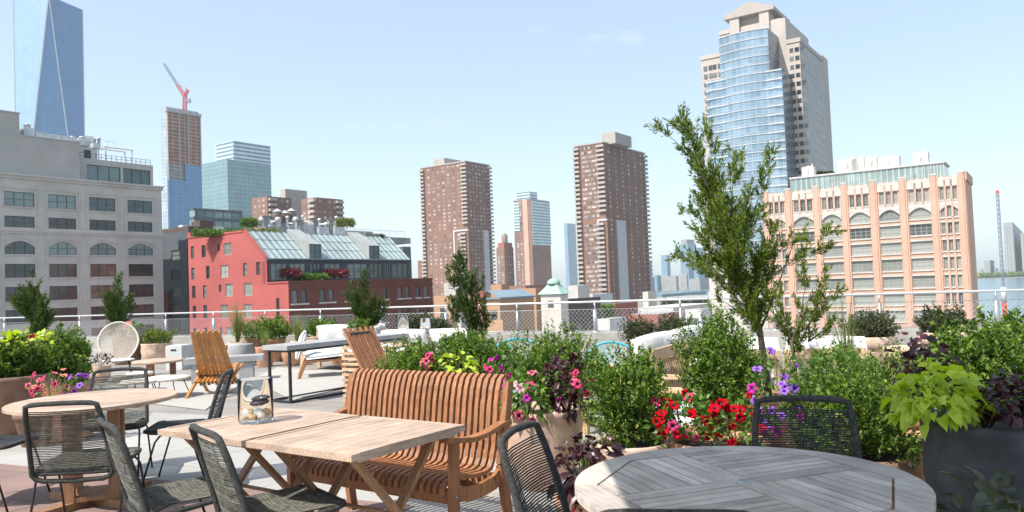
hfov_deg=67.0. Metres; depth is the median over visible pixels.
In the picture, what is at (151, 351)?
clay pot
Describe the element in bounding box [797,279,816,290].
window
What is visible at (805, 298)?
window
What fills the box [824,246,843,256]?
window
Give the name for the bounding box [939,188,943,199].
window
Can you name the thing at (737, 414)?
petunia plant
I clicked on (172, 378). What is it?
footstool
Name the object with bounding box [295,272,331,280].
roof hedge
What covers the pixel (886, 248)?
window
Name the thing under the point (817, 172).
roof hedge
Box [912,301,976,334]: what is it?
bonsai shrub
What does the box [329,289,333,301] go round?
window
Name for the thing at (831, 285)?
window
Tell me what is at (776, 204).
window
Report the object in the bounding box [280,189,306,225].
stair tower
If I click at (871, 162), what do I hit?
roof plant unit
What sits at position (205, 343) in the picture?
slat lounge chair
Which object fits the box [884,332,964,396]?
coleus plant
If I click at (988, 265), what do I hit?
building
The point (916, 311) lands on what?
window
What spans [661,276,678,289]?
building
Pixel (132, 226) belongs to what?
window
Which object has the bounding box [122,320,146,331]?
petunia plant
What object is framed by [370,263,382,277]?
window
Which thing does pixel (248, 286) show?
window
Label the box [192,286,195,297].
window
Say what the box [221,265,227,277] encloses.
window
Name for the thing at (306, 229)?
roof vent
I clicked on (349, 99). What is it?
sky
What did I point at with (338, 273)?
roof hedge
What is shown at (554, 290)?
building
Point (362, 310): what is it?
juniper tree
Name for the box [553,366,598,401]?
petunia plant
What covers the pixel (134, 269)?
window
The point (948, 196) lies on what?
window
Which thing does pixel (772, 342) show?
sofa
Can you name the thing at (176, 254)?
window
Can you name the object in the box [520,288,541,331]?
building
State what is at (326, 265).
window
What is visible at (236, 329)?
fountain grass
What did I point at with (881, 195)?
window
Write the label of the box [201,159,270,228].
office block
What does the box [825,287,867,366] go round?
willowy plant
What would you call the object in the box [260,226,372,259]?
rooftop building
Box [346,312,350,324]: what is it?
window
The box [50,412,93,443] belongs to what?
clay pot
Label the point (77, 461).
rope chair
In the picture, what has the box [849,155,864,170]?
roof plant unit
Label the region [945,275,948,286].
window
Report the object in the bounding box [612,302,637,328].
building
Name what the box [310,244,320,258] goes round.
window
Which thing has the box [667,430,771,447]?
clay pot
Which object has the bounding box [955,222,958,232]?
window
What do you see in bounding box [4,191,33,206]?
window
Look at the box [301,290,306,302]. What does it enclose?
window
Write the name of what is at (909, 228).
brick warehouse
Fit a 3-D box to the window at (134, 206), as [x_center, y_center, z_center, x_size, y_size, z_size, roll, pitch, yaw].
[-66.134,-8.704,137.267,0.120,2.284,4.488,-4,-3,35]
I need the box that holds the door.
[84,150,90,158]
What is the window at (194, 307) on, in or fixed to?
in the coral building at (236, 266)
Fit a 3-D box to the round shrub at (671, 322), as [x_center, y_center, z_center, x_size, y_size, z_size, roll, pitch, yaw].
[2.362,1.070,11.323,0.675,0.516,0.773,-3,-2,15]
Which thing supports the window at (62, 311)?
in the loft building at (80, 223)
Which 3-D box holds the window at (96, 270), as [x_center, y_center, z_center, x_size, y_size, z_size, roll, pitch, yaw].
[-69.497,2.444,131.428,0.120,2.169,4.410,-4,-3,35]
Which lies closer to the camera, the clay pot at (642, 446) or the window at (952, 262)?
the clay pot at (642, 446)
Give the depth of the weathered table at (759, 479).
2.60 m
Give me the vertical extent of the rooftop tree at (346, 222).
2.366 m
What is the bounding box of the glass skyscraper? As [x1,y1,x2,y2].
[13,0,84,138]
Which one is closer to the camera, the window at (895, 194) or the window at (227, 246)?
the window at (227, 246)
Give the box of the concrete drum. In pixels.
[228,343,253,366]
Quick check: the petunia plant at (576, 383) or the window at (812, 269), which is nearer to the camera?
the petunia plant at (576, 383)
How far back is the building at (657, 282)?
1832.47 m
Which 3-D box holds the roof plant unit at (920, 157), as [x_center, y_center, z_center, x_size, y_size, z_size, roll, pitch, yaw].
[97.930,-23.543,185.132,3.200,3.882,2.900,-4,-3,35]
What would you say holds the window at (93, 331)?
in the loft building at (80, 223)
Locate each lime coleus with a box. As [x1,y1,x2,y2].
[427,351,479,372]
[880,355,998,440]
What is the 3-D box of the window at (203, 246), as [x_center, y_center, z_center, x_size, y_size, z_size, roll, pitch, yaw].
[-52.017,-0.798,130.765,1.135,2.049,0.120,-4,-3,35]
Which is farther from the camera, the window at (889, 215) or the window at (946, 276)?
the window at (889, 215)
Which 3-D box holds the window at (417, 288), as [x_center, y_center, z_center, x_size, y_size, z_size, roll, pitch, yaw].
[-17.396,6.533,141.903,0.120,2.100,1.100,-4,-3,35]
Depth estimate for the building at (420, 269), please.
702.14 m
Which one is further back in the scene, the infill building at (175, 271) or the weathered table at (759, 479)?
the infill building at (175, 271)
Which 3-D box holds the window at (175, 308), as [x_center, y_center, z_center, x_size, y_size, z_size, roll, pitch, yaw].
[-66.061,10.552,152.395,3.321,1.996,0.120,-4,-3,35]
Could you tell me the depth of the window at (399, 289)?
138.13 m
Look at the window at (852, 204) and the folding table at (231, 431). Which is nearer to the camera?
the folding table at (231, 431)
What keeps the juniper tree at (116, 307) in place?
in the clay pot at (136, 355)
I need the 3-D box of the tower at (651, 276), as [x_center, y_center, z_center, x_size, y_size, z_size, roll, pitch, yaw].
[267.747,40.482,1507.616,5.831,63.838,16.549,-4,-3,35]
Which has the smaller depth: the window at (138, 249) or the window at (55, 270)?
the window at (55, 270)
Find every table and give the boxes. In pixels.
[2,388,177,511]
[131,358,183,376]
[157,408,359,511]
[246,415,464,511]
[262,331,428,403]
[575,446,936,511]
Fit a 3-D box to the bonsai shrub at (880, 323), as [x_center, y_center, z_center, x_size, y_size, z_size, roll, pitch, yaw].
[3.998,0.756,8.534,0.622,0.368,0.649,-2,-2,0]
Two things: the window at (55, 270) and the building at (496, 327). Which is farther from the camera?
the window at (55, 270)
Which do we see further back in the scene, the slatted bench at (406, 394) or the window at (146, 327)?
the window at (146, 327)
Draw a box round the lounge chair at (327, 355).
[295,330,343,378]
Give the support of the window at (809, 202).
in the brick warehouse
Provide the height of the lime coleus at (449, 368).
0.268 m
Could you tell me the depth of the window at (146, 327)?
136.72 m
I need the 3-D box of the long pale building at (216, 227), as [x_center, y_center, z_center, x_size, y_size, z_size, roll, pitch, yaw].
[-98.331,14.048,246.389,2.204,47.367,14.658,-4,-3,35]
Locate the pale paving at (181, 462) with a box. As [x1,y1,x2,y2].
[0,411,812,511]
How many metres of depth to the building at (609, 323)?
90.52 m
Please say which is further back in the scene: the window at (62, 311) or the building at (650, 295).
the building at (650, 295)
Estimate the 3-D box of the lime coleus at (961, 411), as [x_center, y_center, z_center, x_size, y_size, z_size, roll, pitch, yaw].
[2.030,0.671,3.665,0.465,0.377,0.518,-2,-2,0]
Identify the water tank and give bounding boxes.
[273,209,282,223]
[282,210,289,224]
[287,208,295,222]
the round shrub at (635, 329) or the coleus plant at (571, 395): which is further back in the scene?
the round shrub at (635, 329)
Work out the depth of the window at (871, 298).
184.56 m
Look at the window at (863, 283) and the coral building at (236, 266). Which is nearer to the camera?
the coral building at (236, 266)
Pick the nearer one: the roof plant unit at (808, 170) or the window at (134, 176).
the window at (134, 176)
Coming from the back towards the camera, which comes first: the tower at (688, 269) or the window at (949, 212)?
the tower at (688, 269)
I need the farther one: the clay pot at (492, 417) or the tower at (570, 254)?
the tower at (570, 254)
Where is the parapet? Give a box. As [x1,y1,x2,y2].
[0,327,1008,364]
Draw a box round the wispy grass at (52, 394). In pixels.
[35,377,64,397]
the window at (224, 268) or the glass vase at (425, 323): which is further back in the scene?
the window at (224, 268)
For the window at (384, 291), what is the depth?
135.04 m
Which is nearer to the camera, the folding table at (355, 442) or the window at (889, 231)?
the folding table at (355, 442)
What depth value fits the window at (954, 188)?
173.99 m
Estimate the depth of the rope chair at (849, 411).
3.64 m
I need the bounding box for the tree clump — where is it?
[601,303,615,317]
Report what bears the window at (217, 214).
in the office
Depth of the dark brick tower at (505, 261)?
1016.13 m
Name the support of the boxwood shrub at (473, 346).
in the clay pot
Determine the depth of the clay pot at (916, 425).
5.36 m
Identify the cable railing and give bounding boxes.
[0,289,1023,337]
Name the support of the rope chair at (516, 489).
on the pale paving at (181, 462)
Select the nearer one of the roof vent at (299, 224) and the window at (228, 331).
the window at (228, 331)
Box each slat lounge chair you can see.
[184,330,243,398]
[342,326,389,368]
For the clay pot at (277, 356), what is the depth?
16.57 m
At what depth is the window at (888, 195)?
181.79 m
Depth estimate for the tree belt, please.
1793.42 m
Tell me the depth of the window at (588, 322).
131.55 m
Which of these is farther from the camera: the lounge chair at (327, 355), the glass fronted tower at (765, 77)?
the glass fronted tower at (765, 77)
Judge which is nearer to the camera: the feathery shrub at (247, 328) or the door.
the feathery shrub at (247, 328)
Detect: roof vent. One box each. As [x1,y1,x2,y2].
[259,217,262,227]
[261,215,270,226]
[274,217,281,226]
[292,217,298,227]
[294,220,303,231]
[304,221,313,232]
[311,220,320,232]
[317,223,327,233]
[326,220,335,233]
[333,224,344,234]
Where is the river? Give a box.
[656,278,1023,320]
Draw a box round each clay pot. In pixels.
[0,371,55,435]
[12,415,52,447]
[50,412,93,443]
[55,379,89,393]
[91,364,110,382]
[111,335,142,364]
[140,342,172,358]
[242,337,261,361]
[255,346,272,366]
[260,337,285,361]
[281,352,299,365]
[432,380,465,446]
[477,378,508,457]
[507,402,582,491]
[554,495,587,511]
[580,401,586,426]
[594,435,668,462]
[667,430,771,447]
[670,425,741,440]
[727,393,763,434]
[760,393,798,447]
[829,448,917,509]
[865,335,896,368]
[869,413,919,430]
[882,345,919,381]
[892,430,925,481]
[917,331,967,358]
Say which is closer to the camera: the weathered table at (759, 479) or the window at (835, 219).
the weathered table at (759, 479)
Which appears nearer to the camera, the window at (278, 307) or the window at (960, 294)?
the window at (278, 307)
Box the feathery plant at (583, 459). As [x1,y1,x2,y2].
[552,414,614,474]
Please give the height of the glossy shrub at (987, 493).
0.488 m
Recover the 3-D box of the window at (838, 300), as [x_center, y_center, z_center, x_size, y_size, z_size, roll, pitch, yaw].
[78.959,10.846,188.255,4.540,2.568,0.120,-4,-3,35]
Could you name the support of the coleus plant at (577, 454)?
in the clay pot at (580, 507)
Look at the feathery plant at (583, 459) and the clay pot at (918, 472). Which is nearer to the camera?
the feathery plant at (583, 459)
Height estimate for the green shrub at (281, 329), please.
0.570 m
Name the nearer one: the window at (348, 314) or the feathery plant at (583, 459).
the feathery plant at (583, 459)
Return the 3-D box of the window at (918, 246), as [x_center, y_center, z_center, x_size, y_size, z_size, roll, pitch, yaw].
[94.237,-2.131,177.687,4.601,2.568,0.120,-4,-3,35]
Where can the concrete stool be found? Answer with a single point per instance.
(184, 351)
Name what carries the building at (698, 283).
on the ground at (977, 272)
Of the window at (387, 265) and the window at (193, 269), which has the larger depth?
the window at (387, 265)
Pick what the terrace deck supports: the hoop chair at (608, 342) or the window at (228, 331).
the hoop chair at (608, 342)
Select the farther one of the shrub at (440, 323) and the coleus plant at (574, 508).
the shrub at (440, 323)
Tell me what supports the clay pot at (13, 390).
on the pale paving at (181, 462)
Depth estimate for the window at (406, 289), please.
139.76 m
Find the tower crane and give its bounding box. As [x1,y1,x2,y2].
[163,63,190,109]
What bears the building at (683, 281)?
on the ground at (977, 272)
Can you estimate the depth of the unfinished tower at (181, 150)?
835.31 m
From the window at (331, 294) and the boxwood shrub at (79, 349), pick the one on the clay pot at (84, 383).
the boxwood shrub at (79, 349)
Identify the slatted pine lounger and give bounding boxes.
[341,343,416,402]
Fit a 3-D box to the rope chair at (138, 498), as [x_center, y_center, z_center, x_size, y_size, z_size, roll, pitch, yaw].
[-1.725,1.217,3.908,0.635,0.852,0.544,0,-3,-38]
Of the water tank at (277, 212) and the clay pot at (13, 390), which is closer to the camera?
the clay pot at (13, 390)
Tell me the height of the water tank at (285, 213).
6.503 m
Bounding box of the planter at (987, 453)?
[919,408,1023,511]
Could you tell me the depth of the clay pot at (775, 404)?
6.33 m
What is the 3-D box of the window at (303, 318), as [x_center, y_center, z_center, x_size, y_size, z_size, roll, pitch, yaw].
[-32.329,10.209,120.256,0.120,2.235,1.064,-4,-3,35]
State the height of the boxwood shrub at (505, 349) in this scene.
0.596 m
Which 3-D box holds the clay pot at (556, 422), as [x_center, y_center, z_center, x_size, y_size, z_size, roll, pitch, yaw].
[0.216,1.356,5.501,0.576,0.560,0.576,-2,-2,0]
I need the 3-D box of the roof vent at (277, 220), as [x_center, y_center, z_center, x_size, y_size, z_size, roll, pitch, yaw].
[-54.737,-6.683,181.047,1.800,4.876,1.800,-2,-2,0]
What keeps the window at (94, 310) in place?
in the loft building at (80, 223)
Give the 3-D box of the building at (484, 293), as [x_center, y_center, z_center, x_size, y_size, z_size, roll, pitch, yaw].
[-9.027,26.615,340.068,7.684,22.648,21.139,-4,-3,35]
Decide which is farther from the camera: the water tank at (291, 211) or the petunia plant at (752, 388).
the water tank at (291, 211)
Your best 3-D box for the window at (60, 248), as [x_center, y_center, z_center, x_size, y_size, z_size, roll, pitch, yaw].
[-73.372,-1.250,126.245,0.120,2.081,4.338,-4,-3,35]
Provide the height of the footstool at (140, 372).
0.302 m
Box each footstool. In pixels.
[119,378,158,388]
[126,371,153,387]
[142,374,190,398]
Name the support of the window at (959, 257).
in the brick warehouse
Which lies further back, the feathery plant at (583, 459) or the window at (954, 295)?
the window at (954, 295)
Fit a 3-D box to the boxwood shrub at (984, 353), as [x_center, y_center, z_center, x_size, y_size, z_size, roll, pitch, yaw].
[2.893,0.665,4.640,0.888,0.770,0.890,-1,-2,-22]
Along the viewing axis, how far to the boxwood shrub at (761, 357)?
6.10 m
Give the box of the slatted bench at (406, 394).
[287,368,513,511]
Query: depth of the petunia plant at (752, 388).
4.69 m
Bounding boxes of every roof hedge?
[190,228,237,237]
[236,227,280,231]
[280,267,302,278]
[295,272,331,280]
[322,268,349,278]
[365,233,385,237]
[795,170,834,174]
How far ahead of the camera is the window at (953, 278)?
173.97 m
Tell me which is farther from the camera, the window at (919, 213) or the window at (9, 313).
the window at (919, 213)
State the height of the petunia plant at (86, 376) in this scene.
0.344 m
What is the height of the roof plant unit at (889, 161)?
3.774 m
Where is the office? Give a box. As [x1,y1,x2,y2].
[190,208,242,229]
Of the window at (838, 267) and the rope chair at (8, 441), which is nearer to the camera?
the rope chair at (8, 441)
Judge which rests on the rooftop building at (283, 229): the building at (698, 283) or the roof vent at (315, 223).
the roof vent at (315, 223)
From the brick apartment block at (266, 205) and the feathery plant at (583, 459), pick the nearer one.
the feathery plant at (583, 459)
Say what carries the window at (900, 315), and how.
in the brick warehouse
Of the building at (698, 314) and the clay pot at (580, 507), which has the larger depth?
the building at (698, 314)
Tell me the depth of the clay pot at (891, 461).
4.50 m
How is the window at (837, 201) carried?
in the brick warehouse
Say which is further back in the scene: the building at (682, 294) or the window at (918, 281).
the building at (682, 294)
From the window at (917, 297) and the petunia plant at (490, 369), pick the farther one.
the window at (917, 297)
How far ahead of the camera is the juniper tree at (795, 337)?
6.27 m
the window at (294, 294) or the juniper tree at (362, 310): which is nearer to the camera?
the juniper tree at (362, 310)
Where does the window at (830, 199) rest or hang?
in the brick warehouse
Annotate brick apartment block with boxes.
[252,196,291,228]
[301,197,343,226]
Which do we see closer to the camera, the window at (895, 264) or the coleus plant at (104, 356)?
the coleus plant at (104, 356)
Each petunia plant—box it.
[25,366,75,397]
[59,368,101,393]
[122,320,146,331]
[419,352,436,370]
[481,355,503,373]
[487,361,568,425]
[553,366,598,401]
[643,382,728,447]
[696,392,786,445]
[745,347,807,436]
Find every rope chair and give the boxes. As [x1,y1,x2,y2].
[0,433,50,511]
[22,400,145,511]
[82,367,152,474]
[97,321,139,376]
[97,417,236,511]
[142,368,233,485]
[189,423,346,511]
[497,420,570,511]
[600,508,748,511]
[752,395,861,458]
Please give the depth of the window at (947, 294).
174.57 m
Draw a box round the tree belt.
[977,271,1023,278]
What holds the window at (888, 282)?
in the brick warehouse
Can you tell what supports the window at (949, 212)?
in the brick warehouse
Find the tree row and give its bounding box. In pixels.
[660,298,709,304]
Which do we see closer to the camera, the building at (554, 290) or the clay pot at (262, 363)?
the clay pot at (262, 363)
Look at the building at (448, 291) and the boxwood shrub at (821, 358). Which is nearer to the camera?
the boxwood shrub at (821, 358)
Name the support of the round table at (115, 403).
on the reddish paving at (17, 483)
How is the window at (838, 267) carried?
in the brick warehouse
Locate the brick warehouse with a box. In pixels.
[762,161,979,328]
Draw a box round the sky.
[0,0,1023,287]
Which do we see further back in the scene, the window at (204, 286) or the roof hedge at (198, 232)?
the window at (204, 286)
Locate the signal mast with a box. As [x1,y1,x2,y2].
[995,190,1006,315]
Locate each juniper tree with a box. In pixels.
[6,268,58,338]
[98,270,136,336]
[341,267,391,328]
[444,244,496,339]
[643,101,846,402]
[762,242,848,380]
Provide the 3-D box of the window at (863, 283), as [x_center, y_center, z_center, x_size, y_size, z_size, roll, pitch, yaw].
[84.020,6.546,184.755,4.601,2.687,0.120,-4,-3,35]
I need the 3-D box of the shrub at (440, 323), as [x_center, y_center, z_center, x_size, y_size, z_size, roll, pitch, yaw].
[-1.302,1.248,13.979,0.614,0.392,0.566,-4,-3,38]
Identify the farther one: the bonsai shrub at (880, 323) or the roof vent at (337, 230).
the roof vent at (337, 230)
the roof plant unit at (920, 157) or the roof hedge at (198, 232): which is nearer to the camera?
the roof hedge at (198, 232)
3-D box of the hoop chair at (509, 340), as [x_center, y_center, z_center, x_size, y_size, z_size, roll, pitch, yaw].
[0.150,1.404,9.423,0.871,0.782,0.619,-1,-2,-20]
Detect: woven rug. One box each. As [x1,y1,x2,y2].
[94,381,236,409]
[256,367,352,399]
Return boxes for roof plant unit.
[801,164,815,175]
[837,156,856,171]
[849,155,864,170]
[864,154,879,169]
[877,154,900,167]
[913,149,929,163]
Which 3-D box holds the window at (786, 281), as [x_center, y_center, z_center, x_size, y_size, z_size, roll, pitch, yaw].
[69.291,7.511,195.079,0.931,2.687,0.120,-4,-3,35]
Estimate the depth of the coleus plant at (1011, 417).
3.55 m
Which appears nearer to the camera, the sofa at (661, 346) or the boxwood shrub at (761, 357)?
the boxwood shrub at (761, 357)
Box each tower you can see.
[161,106,201,228]
[215,141,271,196]
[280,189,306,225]
[419,158,495,315]
[496,233,514,285]
[513,192,551,285]
[564,223,577,289]
[572,132,653,302]
[649,260,652,289]
[661,255,670,275]
[680,239,695,288]
[693,248,705,278]
[700,2,833,268]
[1003,222,1022,271]
[1020,233,1023,270]
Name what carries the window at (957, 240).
in the brick warehouse
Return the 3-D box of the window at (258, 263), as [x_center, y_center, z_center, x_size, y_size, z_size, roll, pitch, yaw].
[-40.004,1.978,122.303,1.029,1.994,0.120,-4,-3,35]
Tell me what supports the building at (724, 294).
on the ground at (977, 272)
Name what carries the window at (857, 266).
in the brick warehouse
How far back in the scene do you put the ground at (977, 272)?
1773.93 m
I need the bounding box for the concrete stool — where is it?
[165,344,193,369]
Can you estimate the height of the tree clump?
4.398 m
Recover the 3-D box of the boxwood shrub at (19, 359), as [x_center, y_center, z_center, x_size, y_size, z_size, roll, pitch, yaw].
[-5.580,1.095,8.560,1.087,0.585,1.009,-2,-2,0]
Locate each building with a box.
[0,110,163,336]
[162,220,212,335]
[178,225,223,229]
[187,225,433,334]
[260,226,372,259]
[399,247,410,259]
[418,260,423,277]
[434,295,456,327]
[444,283,468,327]
[469,291,490,330]
[485,289,535,331]
[487,320,503,330]
[491,284,508,297]
[509,284,547,290]
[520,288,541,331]
[538,278,569,331]
[568,285,589,298]
[568,297,600,329]
[590,293,612,305]
[597,317,626,330]
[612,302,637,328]
[629,311,678,328]
[637,295,708,307]
[638,303,711,321]
[643,291,656,306]
[653,275,660,290]
[656,291,705,297]
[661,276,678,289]
[680,273,687,288]
[685,308,710,328]
[689,278,708,289]
[709,267,768,329]
[984,260,993,272]
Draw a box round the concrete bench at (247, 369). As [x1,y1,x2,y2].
[183,353,263,383]
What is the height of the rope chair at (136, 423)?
0.852 m
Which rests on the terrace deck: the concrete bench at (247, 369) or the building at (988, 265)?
the concrete bench at (247, 369)
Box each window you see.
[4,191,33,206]
[4,216,33,227]
[5,241,34,253]
[5,264,34,277]
[5,287,27,301]
[5,310,29,324]
[48,194,75,209]
[48,218,75,228]
[49,242,75,254]
[49,264,76,276]
[49,286,76,299]
[50,307,76,321]
[87,164,119,181]
[89,197,114,211]
[89,220,114,230]
[90,243,115,254]
[90,264,115,276]
[91,285,114,298]
[91,306,107,319]
[91,327,115,335]
[123,168,149,184]
[127,200,151,213]
[128,221,151,231]
[128,244,152,255]
[129,264,152,275]
[129,284,153,296]
[130,324,153,334]
[131,304,153,317]
[172,250,180,260]
[172,270,180,279]
[172,287,180,296]
[172,304,180,314]
[172,320,180,331]
[190,211,194,216]
[191,246,193,258]
[192,268,194,279]
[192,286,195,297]
[193,306,195,317]
[197,211,204,216]
[202,245,205,256]
[203,285,206,297]
[204,305,206,317]
[206,212,213,217]
[206,266,209,278]
[215,212,222,217]
[215,221,222,226]
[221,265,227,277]
[221,305,227,317]
[223,213,230,218]
[224,222,230,227]
[224,243,231,254]
[226,284,232,296]
[226,327,232,333]
[232,213,238,218]
[232,222,239,227]
[243,263,246,275]
[244,283,251,295]
[244,304,251,317]
[257,262,259,274]
[271,263,286,279]
[277,298,279,315]
[289,263,305,279]
[292,290,297,303]
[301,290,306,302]
[302,315,306,328]
[309,263,320,273]
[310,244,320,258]
[320,289,324,301]
[324,263,340,278]
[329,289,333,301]
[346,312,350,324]
[347,263,367,278]
[369,246,378,258]
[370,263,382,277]
[382,287,386,298]
[385,263,390,277]
[392,263,407,277]
[398,287,401,297]
[405,286,408,297]
[416,286,419,296]
[424,286,427,296]
[440,308,444,318]
[490,310,496,319]
[587,321,590,329]
[770,203,772,213]
[775,203,778,213]
[780,202,783,212]
[783,249,786,258]
[785,280,787,290]
[794,201,798,211]
[794,217,813,227]
[795,231,814,242]
[796,247,815,257]
[796,263,816,274]
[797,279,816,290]
[799,297,815,305]
[801,200,805,211]
[807,200,811,210]
[822,198,826,209]
[822,215,841,225]
[823,230,842,240]
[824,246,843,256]
[825,262,843,273]
[826,278,844,289]
[826,296,845,305]
[827,311,846,321]
[828,198,832,208]
[835,197,839,208]
[849,196,854,207]
[850,213,869,223]
[850,228,870,239]
[851,244,871,255]
[852,260,872,272]
[853,277,873,288]
[854,295,874,305]
[856,195,861,206]
[863,194,868,205]
[879,193,883,204]
[879,209,899,221]
[880,226,900,237]
[881,242,901,253]
[882,259,902,270]
[883,276,903,288]
[884,295,904,304]
[885,311,905,321]
[886,192,890,203]
[893,192,897,203]
[909,190,913,202]
[909,208,930,219]
[910,223,931,235]
[911,241,932,252]
[912,258,933,269]
[913,275,935,287]
[914,294,936,304]
[915,310,933,317]
[916,190,921,201]
[923,189,928,200]
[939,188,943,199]
[941,207,944,216]
[942,222,945,233]
[943,240,946,250]
[944,257,947,268]
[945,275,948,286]
[946,187,950,198]
[946,293,950,303]
[947,205,951,216]
[948,222,952,233]
[949,239,953,250]
[950,257,954,268]
[951,275,955,286]
[952,186,956,198]
[952,293,956,303]
[954,207,957,215]
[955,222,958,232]
[956,239,959,250]
[957,256,961,268]
[958,274,962,285]
[959,293,963,303]
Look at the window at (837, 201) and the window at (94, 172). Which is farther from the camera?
the window at (837, 201)
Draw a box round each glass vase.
[237,376,273,424]
[396,315,408,328]
[420,318,430,330]
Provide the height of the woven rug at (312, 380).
0.008 m
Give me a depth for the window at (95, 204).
131.87 m
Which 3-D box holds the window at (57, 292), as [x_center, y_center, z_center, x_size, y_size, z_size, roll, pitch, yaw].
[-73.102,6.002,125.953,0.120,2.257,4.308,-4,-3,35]
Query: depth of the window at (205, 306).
130.43 m
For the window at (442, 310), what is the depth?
118.73 m
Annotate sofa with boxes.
[298,324,389,369]
[380,328,482,352]
[581,324,701,433]
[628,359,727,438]
[736,336,874,392]
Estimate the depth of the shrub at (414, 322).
14.42 m
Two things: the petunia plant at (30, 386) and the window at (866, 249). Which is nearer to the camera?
the petunia plant at (30, 386)
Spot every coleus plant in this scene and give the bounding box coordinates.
[88,352,113,365]
[538,346,590,426]
[545,432,626,511]
[571,499,588,511]
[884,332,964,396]
[966,365,1023,429]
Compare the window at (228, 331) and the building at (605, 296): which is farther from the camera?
the building at (605, 296)
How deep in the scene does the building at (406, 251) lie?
231.82 m
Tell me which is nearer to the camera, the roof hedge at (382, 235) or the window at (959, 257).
the roof hedge at (382, 235)
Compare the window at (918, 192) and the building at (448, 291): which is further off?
the window at (918, 192)
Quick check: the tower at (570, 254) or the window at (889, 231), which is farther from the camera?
the tower at (570, 254)
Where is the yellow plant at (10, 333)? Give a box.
[0,325,53,345]
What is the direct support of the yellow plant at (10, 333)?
in the clay pot at (13, 390)
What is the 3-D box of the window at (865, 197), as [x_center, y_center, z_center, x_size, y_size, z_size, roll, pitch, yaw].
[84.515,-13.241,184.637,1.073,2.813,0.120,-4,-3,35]
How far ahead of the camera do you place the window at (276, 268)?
122.67 m
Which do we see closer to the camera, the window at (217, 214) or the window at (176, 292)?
the window at (176, 292)
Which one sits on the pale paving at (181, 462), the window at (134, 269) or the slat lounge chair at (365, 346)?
the slat lounge chair at (365, 346)
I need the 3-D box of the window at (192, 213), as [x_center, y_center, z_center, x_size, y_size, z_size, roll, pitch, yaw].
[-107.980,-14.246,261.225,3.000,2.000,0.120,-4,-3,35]
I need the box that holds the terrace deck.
[59,359,936,443]
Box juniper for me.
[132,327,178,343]
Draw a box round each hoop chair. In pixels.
[497,338,536,401]
[588,341,631,363]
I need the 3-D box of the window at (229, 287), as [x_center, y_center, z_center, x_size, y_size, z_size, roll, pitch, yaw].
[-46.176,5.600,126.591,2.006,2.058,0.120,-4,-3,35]
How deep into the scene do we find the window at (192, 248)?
132.77 m
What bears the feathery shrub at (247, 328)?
in the clay pot at (256, 343)
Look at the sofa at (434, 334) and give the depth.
11.96 m
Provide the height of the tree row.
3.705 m
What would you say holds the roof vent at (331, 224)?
on the rooftop building at (283, 229)
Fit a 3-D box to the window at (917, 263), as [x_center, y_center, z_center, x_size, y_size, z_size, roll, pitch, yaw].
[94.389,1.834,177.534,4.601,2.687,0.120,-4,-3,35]
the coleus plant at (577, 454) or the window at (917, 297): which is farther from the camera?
the window at (917, 297)
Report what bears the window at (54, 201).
in the loft building at (80, 223)
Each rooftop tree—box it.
[238,217,260,227]
[333,217,356,227]
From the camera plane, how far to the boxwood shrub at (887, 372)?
5.53 m
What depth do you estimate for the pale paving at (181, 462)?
6.62 m
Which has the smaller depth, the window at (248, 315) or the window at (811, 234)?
the window at (248, 315)
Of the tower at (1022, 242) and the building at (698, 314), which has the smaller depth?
the building at (698, 314)
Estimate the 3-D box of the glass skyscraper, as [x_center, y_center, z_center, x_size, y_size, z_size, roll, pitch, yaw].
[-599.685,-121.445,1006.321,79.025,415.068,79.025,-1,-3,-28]
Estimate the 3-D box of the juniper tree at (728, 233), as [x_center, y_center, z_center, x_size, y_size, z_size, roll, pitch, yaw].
[2.055,-0.049,6.644,1.567,2.618,0.786,-2,-2,-15]
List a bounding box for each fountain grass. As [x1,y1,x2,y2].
[225,299,248,341]
[258,328,272,345]
[286,312,309,340]
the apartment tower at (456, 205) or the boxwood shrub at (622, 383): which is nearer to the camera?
the boxwood shrub at (622, 383)
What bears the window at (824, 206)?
in the brick warehouse
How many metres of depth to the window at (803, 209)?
192.95 m
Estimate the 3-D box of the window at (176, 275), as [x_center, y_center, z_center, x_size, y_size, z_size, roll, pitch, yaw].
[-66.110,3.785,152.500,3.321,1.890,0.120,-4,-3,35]
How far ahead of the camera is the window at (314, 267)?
129.03 m
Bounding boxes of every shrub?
[0,329,65,377]
[32,320,95,383]
[229,319,261,339]
[253,314,292,339]
[302,315,336,336]
[347,315,375,330]
[373,332,454,371]
[395,311,437,328]
[416,324,499,386]
[431,315,453,328]
[480,331,531,389]
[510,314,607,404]
[577,336,678,447]
[617,310,661,344]
[652,311,696,332]
[667,297,765,437]
[721,334,776,395]
[779,330,872,393]
[779,349,922,468]
[839,308,901,337]
[865,336,934,409]
[908,303,1023,408]
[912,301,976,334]
[935,464,1023,511]
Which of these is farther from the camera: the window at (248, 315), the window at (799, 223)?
the window at (799, 223)
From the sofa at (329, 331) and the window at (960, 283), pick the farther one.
the window at (960, 283)
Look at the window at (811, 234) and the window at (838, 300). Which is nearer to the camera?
the window at (838, 300)
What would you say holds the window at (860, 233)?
in the brick warehouse
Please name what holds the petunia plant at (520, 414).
in the clay pot at (556, 422)
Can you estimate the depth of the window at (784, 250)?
195.46 m
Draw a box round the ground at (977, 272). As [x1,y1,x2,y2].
[565,272,1023,325]
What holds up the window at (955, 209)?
in the brick warehouse
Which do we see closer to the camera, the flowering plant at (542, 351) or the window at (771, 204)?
the flowering plant at (542, 351)
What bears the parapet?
on the terrace deck
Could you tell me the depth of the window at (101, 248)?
131.58 m
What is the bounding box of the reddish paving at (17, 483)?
[0,464,413,511]

